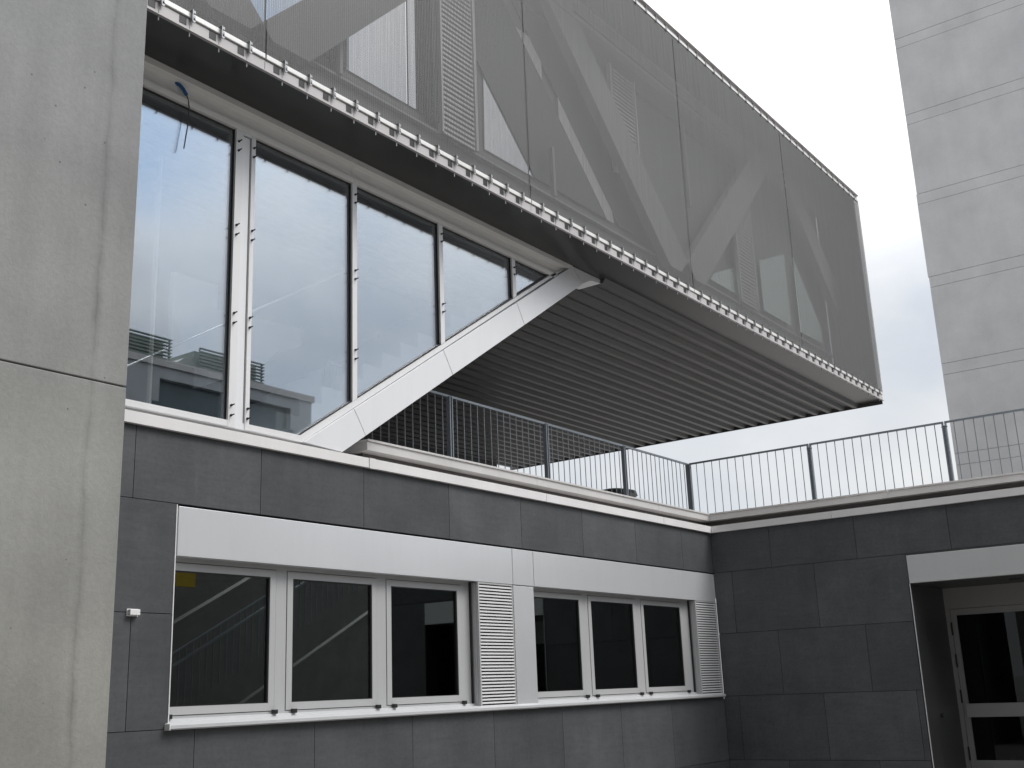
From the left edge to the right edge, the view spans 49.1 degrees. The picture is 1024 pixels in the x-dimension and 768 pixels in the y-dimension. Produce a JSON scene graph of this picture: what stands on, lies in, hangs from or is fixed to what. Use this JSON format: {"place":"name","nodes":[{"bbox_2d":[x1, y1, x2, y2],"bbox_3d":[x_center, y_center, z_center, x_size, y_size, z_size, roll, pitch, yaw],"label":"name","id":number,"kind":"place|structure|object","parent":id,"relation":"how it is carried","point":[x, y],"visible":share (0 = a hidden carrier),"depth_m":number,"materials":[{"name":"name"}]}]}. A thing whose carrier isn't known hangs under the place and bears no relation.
{"place":"outdoors","nodes":[
{"label":"outdoors","id":0,"kind":"place"},
{"bbox_2d":[0,0,146,767],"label":"concrete wall","id":1,"kind":"structure","parent":0,"point":[71,80],"depth_m":7.06,"materials":[{"name":"grey concrete"}]},
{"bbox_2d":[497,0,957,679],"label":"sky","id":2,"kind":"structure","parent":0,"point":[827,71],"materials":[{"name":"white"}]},
{"bbox_2d":[889,0,1023,479],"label":"concrete tower","id":3,"kind":"structure","parent":0,"point":[961,67],"depth_m":31.07,"materials":[{"name":"grey concrete"}]},
{"label":"ground","id":4,"kind":"structure","parent":0,"visible":0},
{"bbox_2d":[105,409,1023,767],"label":"slate building","id":5,"kind":"structure","parent":4,"relation":"on","point":[367,603],"depth_m":12.79,"materials":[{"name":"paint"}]},
{"bbox_2d":[126,609,139,615],"bbox_3d":[-2.900,1.751,8.592,0.045,0.056,0.100,-13,-19,34],"label":"wall sensor","id":6,"kind":"object","parent":5,"relation":"attached to","point":[132,612],"depth_m":8.57,"materials":[{"name":"white plastic"}]},
{"bbox_2d":[169,563,275,714],"bbox_3d":[-2.445,2.131,9.382,0.060,1.197,1.162,-13,-19,34],"label":"window","id":7,"kind":"structure","parent":5,"relation":"in","point":[223,660],"depth_m":9.39,"materials":[{"name":"glass"}]},
{"bbox_2d":[285,571,376,709],"bbox_3d":[-1.673,2.379,10.394,0.060,1.197,1.159,-13,-19,34],"label":"window","id":8,"kind":"structure","parent":5,"relation":"in","point":[331,654],"depth_m":10.37,"materials":[{"name":"glass"}]},
{"bbox_2d":[125,55,599,451],"bbox_3d":[-2.078,-0.918,10.930,0.376,3.173,10.840,-13,-19,34],"label":"glass stair front","id":9,"kind":"object","parent":5,"relation":"on","point":[319,294],"visible":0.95,"depth_m":10.86,"materials":[{"name":"glass"}]},
{"bbox_2d":[175,82,189,148],"bbox_3d":[-2.940,-2.390,9.971,0.141,0.661,0.052,5,-17,-25],"label":"loose cable","id":10,"kind":"object","parent":9,"relation":"hanging from","point":[182,88],"visible":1,"depth_m":10.03,"materials":[{"name":"black plastic"}]},
{"bbox_2d":[386,579,462,704],"bbox_3d":[-0.899,2.627,11.410,0.060,1.197,1.162,-13,-19,34],"label":"window","id":11,"kind":"structure","parent":5,"relation":"in","point":[424,664],"depth_m":11.39,"materials":[{"name":"glass"}]},
{"bbox_2d":[145,0,883,469],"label":"clad box","id":12,"kind":"object","parent":5,"relation":"on","point":[683,200],"visible":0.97,"depth_m":16.50,"materials":[{"name":"grey metal"}]},
{"bbox_2d":[251,0,301,20],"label":"window pane","id":13,"kind":"structure","parent":12,"relation":"in","point":[251,0],"depth_m":11.68,"materials":[{"name":"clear glass"}]},
{"bbox_2d":[349,0,424,113],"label":"window pane","id":14,"kind":"structure","parent":12,"relation":"in","point":[408,0],"depth_m":13.22,"materials":[{"name":"glass"}]},
{"bbox_2d":[483,76,531,175],"bbox_3d":[-0.053,-3.467,15.035,0.012,1.122,1.096,-13,-19,34],"label":"window pane","id":15,"kind":"structure","parent":12,"relation":"in","point":[483,76],"depth_m":14.80,"materials":[{"name":"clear glass"}]},
{"bbox_2d":[363,390,691,509],"bbox_3d":[0.471,1.075,14.994,0.056,1.140,8.204,-13,-19,34],"label":"railing","id":16,"kind":"object","parent":5,"relation":"on","point":[450,429],"visible":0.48,"depth_m":15.01,"materials":[{"name":"grey metal"}]},
{"bbox_2d":[534,591,586,697],"bbox_3d":[0.509,3.079,13.256,0.060,1.197,1.159,-13,-19,34],"label":"window","id":17,"kind":"structure","parent":5,"relation":"in","point":[560,658],"depth_m":13.31,"materials":[{"name":"glass"}]},
{"bbox_2d":[587,596,640,694],"bbox_3d":[1.283,3.327,14.272,0.060,1.197,1.157,-13,-19,34],"label":"window","id":18,"kind":"structure","parent":5,"relation":"in","point":[613,642],"depth_m":14.27,"materials":[{"name":"glass"}]},
{"bbox_2d":[604,488,637,496],"bbox_3d":[1.819,2.373,19.708,0.840,1.030,0.840,-13,-19,34],"label":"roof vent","id":19,"kind":"object","parent":5,"relation":"on","point":[632,494],"visible":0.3,"depth_m":19.52,"materials":[{"name":"black metal"}]},
{"bbox_2d":[640,600,687,692],"bbox_3d":[2.056,3.575,15.285,0.060,1.197,1.147,-13,-19,34],"label":"window","id":20,"kind":"structure","parent":5,"relation":"in","point":[665,670],"depth_m":15.28,"materials":[{"name":"glass"}]},
{"bbox_2d":[688,408,1023,512],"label":"railing","id":21,"kind":"object","parent":5,"relation":"on","point":[947,453],"visible":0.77,"depth_m":16.60,"materials":[{"name":"grey metal"}]},
{"bbox_2d":[950,604,1023,767],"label":"door","id":22,"kind":"structure","parent":5,"relation":"in","point":[989,641],"depth_m":15.45,"materials":[{"name":"paint"}]}
]}

